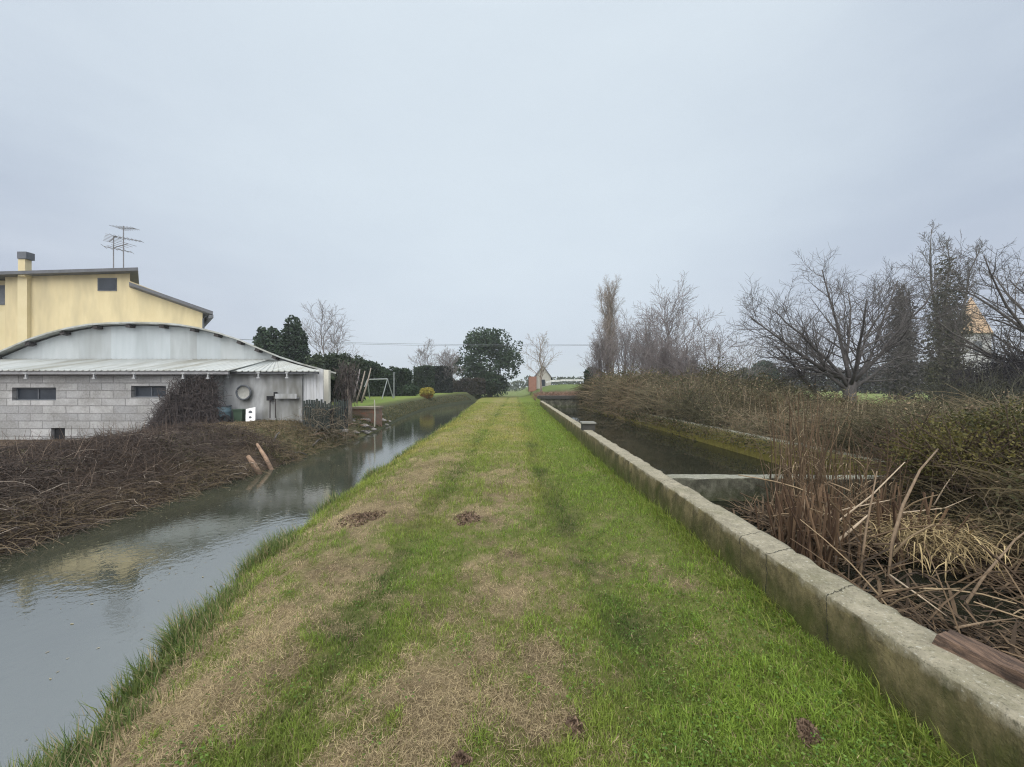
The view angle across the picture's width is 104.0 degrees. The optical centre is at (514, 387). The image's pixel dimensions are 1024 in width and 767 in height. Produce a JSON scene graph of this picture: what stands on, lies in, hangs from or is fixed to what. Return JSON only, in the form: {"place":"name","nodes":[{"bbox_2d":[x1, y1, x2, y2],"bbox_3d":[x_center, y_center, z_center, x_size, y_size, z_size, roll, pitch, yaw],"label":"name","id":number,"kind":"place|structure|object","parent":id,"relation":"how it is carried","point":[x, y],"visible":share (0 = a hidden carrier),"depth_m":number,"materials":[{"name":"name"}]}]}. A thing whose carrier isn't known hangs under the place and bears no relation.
{"place":"outdoors","nodes":[
{"label":"outdoors","id":0,"kind":"place"},
{"bbox_2d":[0,402,474,766],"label":"canal water","id":1,"kind":"structure","parent":0,"point":[34,698],"depth_m":4.67,"materials":[{"name":"liquid"}]},
{"bbox_2d":[0,425,417,740],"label":"floating leaves","id":2,"kind":"object","parent":1,"relation":"on","point":[169,568],"visible":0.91,"depth_m":4.92,"materials":[{"name":"brown plant"}]},
{"bbox_2d":[246,455,262,473],"bbox_3d":[-6.718,2.002,10.310,0.544,0.531,0.136,0,0,21],"label":"split log","id":3,"kind":"object","parent":1,"relation":"in","point":[250,458],"visible":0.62,"depth_m":10.28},
{"bbox_2d":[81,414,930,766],"bbox_3d":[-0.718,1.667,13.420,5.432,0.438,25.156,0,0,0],"label":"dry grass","id":4,"kind":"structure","parent":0,"point":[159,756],"depth_m":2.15,"materials":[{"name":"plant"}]},
{"bbox_2d":[0,384,1023,766],"bbox_3d":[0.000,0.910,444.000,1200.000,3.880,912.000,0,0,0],"label":"ground","id":5,"kind":"structure","parent":0,"point":[498,472],"depth_m":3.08,"materials":[{"name":"green plant"}]},
{"bbox_2d":[0,252,212,349],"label":"yellow house","id":6,"kind":"structure","parent":5,"relation":"on","point":[33,303],"depth_m":22.00,"materials":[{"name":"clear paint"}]},
{"bbox_2d":[97,278,116,290],"bbox_3d":[-22.412,-5.693,22.000,1.045,0.715,0.100,0,0,0],"label":"window","id":7,"kind":"structure","parent":6,"relation":"in","point":[103,284],"depth_m":21.95,"materials":[{"name":"grey glass"}]},
{"bbox_2d":[101,234,133,267],"bbox_3d":[-23.239,-7.617,23.425,1.336,2.455,1.240,0,0,-40],"label":"roof aerial","id":8,"kind":"object","parent":6,"relation":"attached to","point":[113,248],"visible":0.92,"depth_m":23.18,"materials":[{"name":"metal"}]},
{"bbox_2d":[108,225,143,267],"bbox_3d":[-22.617,-7.893,23.195,1.706,3.006,1.052,0,0,0],"label":"roof aerial","id":9,"kind":"object","parent":6,"relation":"attached to","point":[123,228],"visible":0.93,"depth_m":23.18,"materials":[{"name":"metal"}]},
{"bbox_2d":[0,359,269,439],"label":"block shed","id":10,"kind":"structure","parent":5,"relation":"on","point":[40,397],"depth_m":15.50,"materials":[{"name":"grey concrete"}]},
{"bbox_2d":[17,388,55,399],"bbox_3d":[-18.639,0.233,15.670,1.705,0.504,0.060,0,0,0],"label":"window","id":11,"kind":"structure","parent":10,"relation":"in","point":[22,393],"depth_m":15.66,"materials":[{"name":"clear glass"}]},
{"bbox_2d":[134,386,165,396],"bbox_3d":[-14.202,0.141,15.670,1.356,0.453,0.060,0,0,0],"label":"window","id":12,"kind":"structure","parent":10,"relation":"in","point":[139,391],"depth_m":15.66,"materials":[{"name":"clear glass"}]},
{"bbox_2d":[0,417,298,552],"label":"bramble leaves","id":13,"kind":"object","parent":5,"relation":"on","point":[110,459],"visible":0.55,"depth_m":8.08,"materials":[{"name":"plant"}]},
{"bbox_2d":[0,419,304,561],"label":"bramble tangle","id":14,"kind":"object","parent":5,"relation":"on","point":[185,435],"visible":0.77,"depth_m":7.72,"materials":[{"name":"plant"}]},
{"bbox_2d":[0,322,335,403],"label":"arched barn","id":15,"kind":"structure","parent":5,"relation":"on","point":[132,340],"depth_m":18.27,"materials":[{"name":"grey metal"}]},
{"bbox_2d":[137,373,233,429],"bbox_3d":[-12.427,0.726,14.950,4.007,2.569,1.021,0,0,0],"label":"dead creeper","id":16,"kind":"object","parent":5,"relation":"on","point":[191,394],"visible":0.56,"depth_m":15.08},
{"bbox_2d":[216,405,231,421],"bbox_3d":[-11.259,1.026,15.450,0.550,0.728,0.550,0,0,0],"label":"blue drum","id":17,"kind":"object","parent":5,"relation":"on","point":[227,411],"visible":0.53,"depth_m":15.29,"materials":[{"name":"plastic"}]},
{"bbox_2d":[220,414,230,421],"bbox_3d":[-10.929,1.208,15.100,0.420,0.420,0.120,0,0,0],"label":"old tyre","id":18,"kind":"object","parent":5,"relation":"on","point":[222,417],"visible":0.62,"depth_m":15.05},
{"bbox_2d":[0,408,468,766],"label":"tall grass","id":19,"kind":"structure","parent":5,"relation":"on","point":[68,754],"depth_m":2.70,"materials":[{"name":"plant"}]},
{"bbox_2d":[232,409,245,421],"bbox_3d":[-10.665,1.083,15.545,0.400,0.530,0.410,0,0,0],"label":"green bin","id":20,"kind":"object","parent":5,"relation":"on","point":[239,415],"visible":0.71,"depth_m":15.39,"materials":[{"name":"plastic"}]},
{"bbox_2d":[246,407,255,420],"bbox_3d":[-10.175,1.031,15.400,0.460,0.585,0.236,0,0,-4],"label":"white panel","id":21,"kind":"object","parent":5,"relation":"on","point":[250,413],"visible":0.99,"depth_m":15.39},
{"bbox_2d":[144,418,363,463],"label":"bank litter","id":22,"kind":"object","parent":5,"relation":"on","point":[259,424],"visible":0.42,"depth_m":13.82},
{"bbox_2d":[256,443,272,469],"bbox_3d":[-6.875,1.961,11.029,1.027,0.814,0.116,0,0,36],"label":"split log","id":23,"kind":"object","parent":5,"relation":"on","point":[264,456],"visible":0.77,"depth_m":11.01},
{"bbox_2d":[252,326,279,354],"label":"conifer tree","id":24,"kind":"object","parent":5,"relation":"on","point":[267,339],"visible":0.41,"depth_m":41.35,"materials":[{"name":"green plant"}]},
{"bbox_2d":[224,360,323,421],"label":"rendered shed","id":25,"kind":"structure","parent":5,"relation":"on","point":[262,380],"depth_m":15.85,"materials":[{"name":"paint"}]},
{"bbox_2d":[235,385,250,399],"bbox_3d":[-10.665,0.178,15.738,0.610,0.611,0.125,0,0,0],"label":"round dish","id":26,"kind":"object","parent":25,"relation":"attached to","point":[242,392],"visible":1,"depth_m":15.74,"materials":[{"name":"plastic"}]},
{"bbox_2d":[266,396,273,417],"bbox_3d":[-9.653,0.744,15.685,0.240,0.859,0.210,0,0,0],"label":"garden tool","id":27,"kind":"object","parent":25,"relation":"attached to","point":[269,398],"visible":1,"depth_m":15.73,"materials":[{"name":"grey metal"}]},
{"bbox_2d":[275,394,298,398],"bbox_3d":[-8.966,0.321,15.740,0.840,0.190,0.200,0,0,0],"label":"wall trough","id":28,"kind":"object","parent":25,"relation":"attached to","point":[285,396],"depth_m":15.64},
{"bbox_2d":[274,315,311,363],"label":"conifer tree","id":29,"kind":"object","parent":5,"relation":"on","point":[293,345],"visible":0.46,"depth_m":39.29,"materials":[{"name":"green plant"}]},
{"bbox_2d":[303,399,322,427],"bbox_3d":[-7.873,0.983,15.600,0.578,1.135,0.400,0,0,0],"label":"picket fence panel","id":30,"kind":"object","parent":5,"relation":"on","point":[312,404],"visible":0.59,"depth_m":15.40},
{"bbox_2d":[279,397,364,447],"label":"dead weeds","id":31,"kind":"object","parent":5,"relation":"on","point":[326,430],"visible":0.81,"depth_m":14.80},
{"bbox_2d":[319,401,333,428],"bbox_3d":[-7.305,1.026,15.550,0.443,1.047,0.500,0,0,0],"label":"picket fence panel","id":32,"kind":"object","parent":5,"relation":"on","point":[326,407],"visible":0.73,"depth_m":15.30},
{"bbox_2d":[298,300,371,357],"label":"bare tree","id":33,"kind":"object","parent":5,"relation":"on","point":[335,342],"visible":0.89,"depth_m":45.99,"materials":[{"name":"grey plant"}]},
{"bbox_2d":[305,352,367,401],"bbox_3d":[-14.827,-0.751,33.220,4.516,4.583,3.156,0,0,0],"label":"garden hedge","id":34,"kind":"object","parent":5,"relation":"on","point":[327,362],"visible":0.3,"depth_m":32.12,"materials":[{"name":"green plant"}]},
{"bbox_2d":[334,399,347,428],"bbox_3d":[-6.824,1.016,15.700,0.404,1.168,0.400,0,0,0],"label":"slatted crate","id":35,"kind":"object","parent":5,"relation":"on","point":[342,404],"visible":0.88,"depth_m":15.50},
{"bbox_2d":[332,359,361,422],"bbox_3d":[-7.801,0.124,18.597,1.314,2.965,1.295,0,0,0],"label":"dead tree","id":36,"kind":"object","parent":5,"relation":"on","point":[347,393],"visible":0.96,"depth_m":18.47,"materials":[{"name":"brown plant"}]},
{"bbox_2d":[233,395,470,462],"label":"bank grass","id":37,"kind":"structure","parent":5,"relation":"on","point":[431,402],"depth_m":19.10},
{"bbox_2d":[335,510,385,527],"bbox_3d":[-1.956,1.637,5.075,0.551,0.094,0.686,0,0,0],"label":"soil patch","id":38,"kind":"object","parent":5,"relation":"on","point":[365,515],"visible":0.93,"depth_m":5.03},
{"bbox_2d":[360,368,370,402],"bbox_3d":[-11.314,-0.159,30.374,0.155,2.787,1.034,0,0,32],"label":"leaning pole","id":39,"kind":"object","parent":5,"relation":"on","point":[365,387],"visible":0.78,"depth_m":30.31,"materials":[{"name":"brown wood"}]},
{"bbox_2d":[352,406,382,426],"bbox_3d":[-7.900,1.720,21.400,1.300,1.460,1.300,0,0,0],"label":"brick abutment","id":40,"kind":"object","parent":5,"relation":"on","point":[364,412],"visible":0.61,"depth_m":20.80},
{"bbox_2d":[356,357,400,396],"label":"garden hedge","id":41,"kind":"object","parent":5,"relation":"on","point":[377,387],"visible":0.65,"depth_m":46.02,"materials":[{"name":"green plant"}]},
{"bbox_2d":[364,378,393,398],"bbox_3d":[-13.875,0.066,40.149,2.946,2.052,1.593,0,0,0],"label":"swing frame","id":42,"kind":"object","parent":5,"relation":"on","point":[384,388],"visible":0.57,"depth_m":39.96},
{"bbox_2d":[396,367,413,385],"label":"garden hedge","id":43,"kind":"object","parent":5,"relation":"on","point":[405,377],"visible":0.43,"depth_m":50.04,"materials":[{"name":"green plant"}]},
{"bbox_2d":[395,384,419,395],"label":"shrub","id":44,"kind":"object","parent":5,"relation":"on","point":[409,390],"visible":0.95,"depth_m":47.56,"materials":[{"name":"green plant"}]},
{"bbox_2d":[408,339,435,371],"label":"bare tree","id":45,"kind":"object","parent":5,"relation":"on","point":[420,352],"visible":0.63,"depth_m":65.70,"materials":[{"name":"grey plant"}]},
{"bbox_2d":[413,365,434,390],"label":"clipped hedge","id":46,"kind":"object","parent":5,"relation":"on","point":[422,379],"visible":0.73,"depth_m":60.06,"materials":[{"name":"green plant"}]},
{"bbox_2d":[420,387,434,398],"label":"yellow bush","id":47,"kind":"object","parent":5,"relation":"on","point":[427,392],"visible":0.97,"depth_m":46.62,"materials":[{"name":"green plant"}]},
{"bbox_2d":[434,365,452,392],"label":"clipped hedge","id":48,"kind":"object","parent":5,"relation":"on","point":[442,385],"visible":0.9,"depth_m":60.32,"materials":[{"name":"green plant"}]},
{"bbox_2d":[427,346,464,381],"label":"bare tree","id":49,"kind":"object","parent":5,"relation":"on","point":[450,363],"visible":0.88,"depth_m":60.98,"materials":[{"name":"grey plant"}]},
{"bbox_2d":[450,749,472,766],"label":"soil patch","id":50,"kind":"object","parent":5,"relation":"on","point":[463,759],"visible":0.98,"depth_m":1.76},
{"bbox_2d":[453,510,481,526],"bbox_3d":[-0.604,1.631,5.064,0.368,0.080,0.548,0,0,-21],"label":"soil patch","id":51,"kind":"object","parent":5,"relation":"on","point":[469,516],"visible":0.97,"depth_m":5.00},
{"bbox_2d":[453,377,485,394],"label":"garden hedge","id":52,"kind":"object","parent":5,"relation":"on","point":[477,385],"visible":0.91,"depth_m":68.00,"materials":[{"name":"green plant"}]},
{"bbox_2d":[452,326,524,396],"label":"evergreen tree","id":53,"kind":"object","parent":5,"relation":"on","point":[492,342],"visible":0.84,"depth_m":71.79,"materials":[{"name":"green plant"}]},
{"bbox_2d":[95,428,955,766],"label":"clover","id":54,"kind":"object","parent":5,"relation":"on","point":[591,684],"visible":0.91,"depth_m":2.12,"materials":[{"name":"green plant"}]},
{"bbox_2d":[518,331,561,391],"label":"bare tree","id":55,"kind":"object","parent":5,"relation":"on","point":[543,363],"visible":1,"depth_m":61.93,"materials":[{"name":"brown plant"}]},
{"bbox_2d":[530,390,580,400],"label":"rough weeds","id":56,"kind":"object","parent":5,"relation":"on","point":[555,393],"visible":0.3,"depth_m":45.01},
{"bbox_2d":[537,396,581,406],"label":"sluice bridge","id":57,"kind":"structure","parent":5,"relation":"on","point":[557,401],"depth_m":38.20,"materials":[{"name":"concrete"}]},
{"bbox_2d":[546,379,583,383],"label":"guard rail","id":58,"kind":"object","parent":5,"relation":"on","point":[562,380],"visible":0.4,"depth_m":70.97,"materials":[{"name":"metal"}]},
{"bbox_2d":[562,713,587,741],"bbox_3d":[0.290,1.637,1.943,0.125,0.079,0.149,0,0,0],"label":"soil patch","id":59,"kind":"object","parent":5,"relation":"on","point":[573,722],"visible":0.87,"depth_m":1.92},
{"bbox_2d":[583,367,603,383],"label":"evergreen bush","id":60,"kind":"object","parent":5,"relation":"on","point":[586,372],"visible":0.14,"depth_m":40.14,"materials":[{"name":"green plant"}]},
{"bbox_2d":[576,320,621,379],"bbox_3d":[7.691,-2.553,36.694,4.499,7.579,4.533,0,0,0],"label":"leafless shrub","id":61,"kind":"object","parent":5,"relation":"on","point":[605,358],"visible":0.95,"depth_m":36.16,"materials":[{"name":"grey plant"}]},
{"bbox_2d":[593,273,625,375],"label":"poplar tree","id":62,"kind":"object","parent":5,"relation":"on","point":[610,309],"visible":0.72,"depth_m":44.47,"materials":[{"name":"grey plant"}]},
{"bbox_2d":[601,308,652,376],"bbox_3d":[10.936,-3.565,39.931,5.939,9.413,4.951,0,0,34],"label":"leafless shrub","id":63,"kind":"object","parent":5,"relation":"on","point":[624,361],"visible":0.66,"depth_m":39.67,"materials":[{"name":"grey plant"}]},
{"bbox_2d":[622,312,673,375],"bbox_3d":[11.026,-2.771,34.272,4.883,7.820,5.309,0,0,0],"label":"leafless shrub","id":64,"kind":"object","parent":5,"relation":"on","point":[640,347],"visible":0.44,"depth_m":33.69,"materials":[{"name":"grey plant"}]},
{"bbox_2d":[412,375,883,390],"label":"treeline","id":65,"kind":"object","parent":5,"relation":"on","point":[515,387],"visible":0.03,"depth_m":194.93,"materials":[{"name":"green plant"}]},
{"bbox_2d":[636,332,696,375],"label":"leafless shrub","id":66,"kind":"object","parent":5,"relation":"on","point":[663,355],"visible":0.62,"depth_m":28.42,"materials":[{"name":"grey plant"}]},
{"bbox_2d":[626,271,726,374],"bbox_3d":[11.925,-3.976,29.889,6.772,10.223,8.603,0,0,0],"label":"bare tree","id":67,"kind":"object","parent":5,"relation":"on","point":[668,321],"visible":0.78,"depth_m":29.79,"materials":[{"name":"grey plant"}]},
{"bbox_2d":[655,336,708,378],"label":"leafless shrub","id":68,"kind":"object","parent":5,"relation":"on","point":[681,367],"visible":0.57,"depth_m":26.30,"materials":[{"name":"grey plant"}]},
{"bbox_2d":[672,311,761,379],"bbox_3d":[12.016,-1.900,24.904,4.974,6.065,4.632,0,0,0],"label":"bare tree","id":69,"kind":"object","parent":5,"relation":"on","point":[719,349],"visible":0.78,"depth_m":24.38,"materials":[{"name":"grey plant"}]},
{"bbox_2d":[722,334,768,385],"bbox_3d":[16.110,-1.370,27.051,3.742,4.942,3.946,0,0,-24],"label":"bare tree","id":70,"kind":"object","parent":5,"relation":"on","point":[746,359],"visible":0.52,"depth_m":27.18,"materials":[{"name":"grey plant"}]},
{"bbox_2d":[750,360,780,381],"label":"bush","id":71,"kind":"object","parent":5,"relation":"on","point":[759,363],"visible":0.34,"depth_m":73.93,"materials":[{"name":"green plant"}]},
{"bbox_2d":[547,415,987,766],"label":"wall grass","id":72,"kind":"structure","parent":5,"relation":"on","point":[949,759],"depth_m":1.98,"materials":[{"name":"plant"}]},
{"bbox_2d":[540,401,1023,766],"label":"concrete wall","id":73,"kind":"structure","parent":5,"relation":"on","point":[966,707],"depth_m":2.12,"materials":[{"name":"concrete"}]},
{"bbox_2d":[580,421,595,430],"bbox_3d":[2.100,1.093,11.525,0.400,0.235,0.430,0,0,0],"label":"sluice post","id":74,"kind":"object","parent":73,"relation":"on","point":[587,425],"visible":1,"depth_m":11.35,"materials":[{"name":"concrete"}]},
{"bbox_2d":[932,629,1023,688],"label":"weathered board","id":75,"kind":"object","parent":73,"relation":"on","point":[1009,668],"visible":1,"depth_m":1.73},
{"bbox_2d":[755,321,824,399],"bbox_3d":[12.715,-0.981,17.947,3.480,4.273,2.535,0,0,0],"label":"bare tree","id":76,"kind":"object","parent":5,"relation":"on","point":[798,372],"visible":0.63,"depth_m":18.05,"materials":[{"name":"brown plant"}]},
{"bbox_2d":[568,356,1023,600],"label":"undergrowth","id":77,"kind":"object","parent":5,"relation":"on","point":[608,397],"depth_m":10.71,"materials":[{"name":"plant"}]},
{"bbox_2d":[794,718,822,747],"bbox_3d":[1.315,1.547,1.807,0.106,0.092,0.147,0,0,0],"label":"soil patch","id":78,"kind":"object","parent":5,"relation":"on","point":[804,727],"visible":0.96,"depth_m":1.79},
{"bbox_2d":[613,374,1023,516],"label":"dry stalks","id":79,"kind":"object","parent":5,"relation":"on","point":[818,394],"visible":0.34,"depth_m":11.29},
{"bbox_2d":[745,392,916,533],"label":"reeds","id":80,"kind":"object","parent":5,"relation":"on","point":[803,466],"visible":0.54,"depth_m":5.37,"materials":[{"name":"plant"}]},
{"bbox_2d":[723,246,988,402],"bbox_3d":[13.957,-2.633,17.549,8.427,7.507,9.001,0,0,35],"label":"bare tree","id":81,"kind":"object","parent":5,"relation":"on","point":[830,370],"visible":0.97,"depth_m":16.81,"materials":[{"name":"brown plant"}]},
{"bbox_2d":[732,361,1000,393],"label":"hedgerow","id":82,"kind":"object","parent":5,"relation":"on","point":[867,388],"visible":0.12,"depth_m":73.93,"materials":[{"name":"green plant"}]},
{"bbox_2d":[876,279,926,399],"bbox_3d":[34.724,-4.193,35.969,3.841,11.606,3.414,0,0,0],"label":"conifer tree","id":83,"kind":"object","parent":5,"relation":"on","point":[915,374],"visible":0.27,"depth_m":35.49,"materials":[{"name":"green plant"}]},
{"bbox_2d":[834,399,1023,515],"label":"leafy shrub","id":84,"kind":"object","parent":5,"relation":"on","point":[934,432],"visible":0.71,"depth_m":5.20,"materials":[{"name":"green plant"}]},
{"bbox_2d":[869,354,1023,410],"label":"tangled shrub","id":85,"kind":"object","parent":5,"relation":"on","point":[987,388],"visible":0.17,"depth_m":11.59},
{"bbox_2d":[881,232,1023,394],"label":"bare tree","id":86,"kind":"object","parent":5,"relation":"on","point":[1018,324],"visible":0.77,"depth_m":15.59,"materials":[{"name":"brown plant"}]},
{"bbox_2d":[916,219,988,398],"bbox_3d":[41.710,-7.630,38.372,5.007,18.280,6.858,0,0,43],"label":"ivy clad tree","id":87,"kind":"object","parent":5,"relation":"on","point":[950,354],"visible":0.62,"depth_m":37.72,"materials":[{"name":"green plant"}]},
{"bbox_2d":[911,330,1023,406],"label":"tangled shrub","id":88,"kind":"object","parent":5,"relation":"on","point":[1009,367],"visible":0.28,"depth_m":14.46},
{"bbox_2d":[953,298,993,381],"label":"orange roofed house","id":89,"kind":"structure","parent":5,"relation":"on","point":[985,328],"depth_m":50.30,"materials":[{"name":"tile"}]},
{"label":"utility pole","id":90,"kind":"object","parent":5,"relation":"on","visible":0},
{"bbox_2d":[247,339,599,344],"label":"overhead wire","id":91,"kind":"object","parent":90,"relation":"attached to","point":[400,343],"visible":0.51,"depth_m":65.99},
{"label":"utility pole","id":92,"kind":"object","parent":5,"relation":"on","visible":0},
{"bbox_2d":[240,339,632,345],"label":"overhead wire","id":93,"kind":"object","parent":92,"relation":"attached to","point":[440,345],"visible":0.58,"depth_m":65.99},
{"bbox_2d":[0,0,1023,387],"label":"sky","id":94,"kind":"structure","parent":0,"point":[439,171],"materials":[{"name":"grey"}]},
{"bbox_2d":[528,366,552,391],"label":"distant house","id":95,"kind":"structure","parent":0,"point":[534,383],"depth_m":74.00,"materials":[{"name":"paint"}]},
{"bbox_2d":[554,407,798,474],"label":"basin water","id":96,"kind":"structure","parent":0,"point":[665,453],"depth_m":11.52,"materials":[{"name":"liquid"}]},
{"bbox_2d":[593,407,918,504],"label":"concrete wall","id":97,"kind":"structure","parent":96,"relation":"in","point":[741,450],"depth_m":10.72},
{"bbox_2d":[667,474,898,503],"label":"concrete wall","id":98,"kind":"structure","parent":96,"relation":"in","point":[711,487],"depth_m":6.42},
{"bbox_2d":[710,501,1023,658],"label":"pool water","id":99,"kind":"structure","parent":0,"point":[921,579],"depth_m":3.67,"materials":[{"name":"liquid"}]},
{"bbox_2d":[754,479,969,572],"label":"broken reeds","id":100,"kind":"object","parent":99,"relation":"on","point":[793,523],"visible":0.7,"depth_m":4.15,"materials":[{"name":"plant"}]},
{"bbox_2d":[717,456,1023,661],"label":"reed litter","id":101,"kind":"object","parent":99,"relation":"in","point":[1014,649],"visible":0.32,"depth_m":3.57,"materials":[{"name":"plant"}]},
{"bbox_2d":[795,487,806,544],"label":"dead stalk","id":102,"kind":"object","parent":101,"relation":"on","point":[802,515],"visible":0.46,"depth_m":4.30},
{"bbox_2d":[816,514,867,554],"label":"dead stalk","id":103,"kind":"object","parent":101,"relation":"on","point":[854,526],"visible":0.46,"depth_m":4.00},
{"bbox_2d":[821,462,904,534],"bbox_3d":[3.623,1.265,4.208,0.929,0.983,0.207,0,0,13],"label":"dead stalk","id":104,"kind":"object","parent":101,"relation":"on","point":[867,498],"visible":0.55,"depth_m":4.14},
{"bbox_2d":[857,471,877,586],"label":"dead stalk","id":105,"kind":"object","parent":101,"relation":"on","point":[863,547],"visible":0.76,"depth_m":3.59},
{"bbox_2d":[883,448,938,597],"bbox_3d":[3.675,1.223,3.701,1.266,1.239,0.035,0,0,-29],"label":"dead stalk","id":106,"kind":"object","parent":101,"relation":"on","point":[895,531],"visible":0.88,"depth_m":3.54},
{"bbox_2d":[889,574,948,617],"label":"dead stalk","id":107,"kind":"object","parent":101,"relation":"on","point":[893,577],"visible":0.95,"depth_m":3.08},
{"bbox_2d":[840,499,1021,582],"bbox_3d":[4.271,1.513,4.068,1.916,0.573,1.455,0,0,0],"label":"straw tuft","id":108,"kind":"object","parent":101,"relation":"on","point":[935,536],"visible":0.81,"depth_m":3.95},
{"bbox_2d":[903,490,986,512],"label":"dead stalk","id":109,"kind":"object","parent":101,"relation":"on","point":[939,508],"visible":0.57,"depth_m":4.47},
{"bbox_2d":[933,468,957,504],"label":"dead stalk","id":110,"kind":"object","parent":101,"relation":"on","point":[935,502],"visible":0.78,"depth_m":4.90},
{"bbox_2d":[953,618,1019,628],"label":"dead stalk","id":111,"kind":"object","parent":101,"relation":"on","point":[972,624],"visible":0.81,"depth_m":2.74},
{"bbox_2d":[963,532,1023,605],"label":"dead stalk","id":112,"kind":"object","parent":101,"relation":"on","point":[975,589],"visible":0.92,"depth_m":3.20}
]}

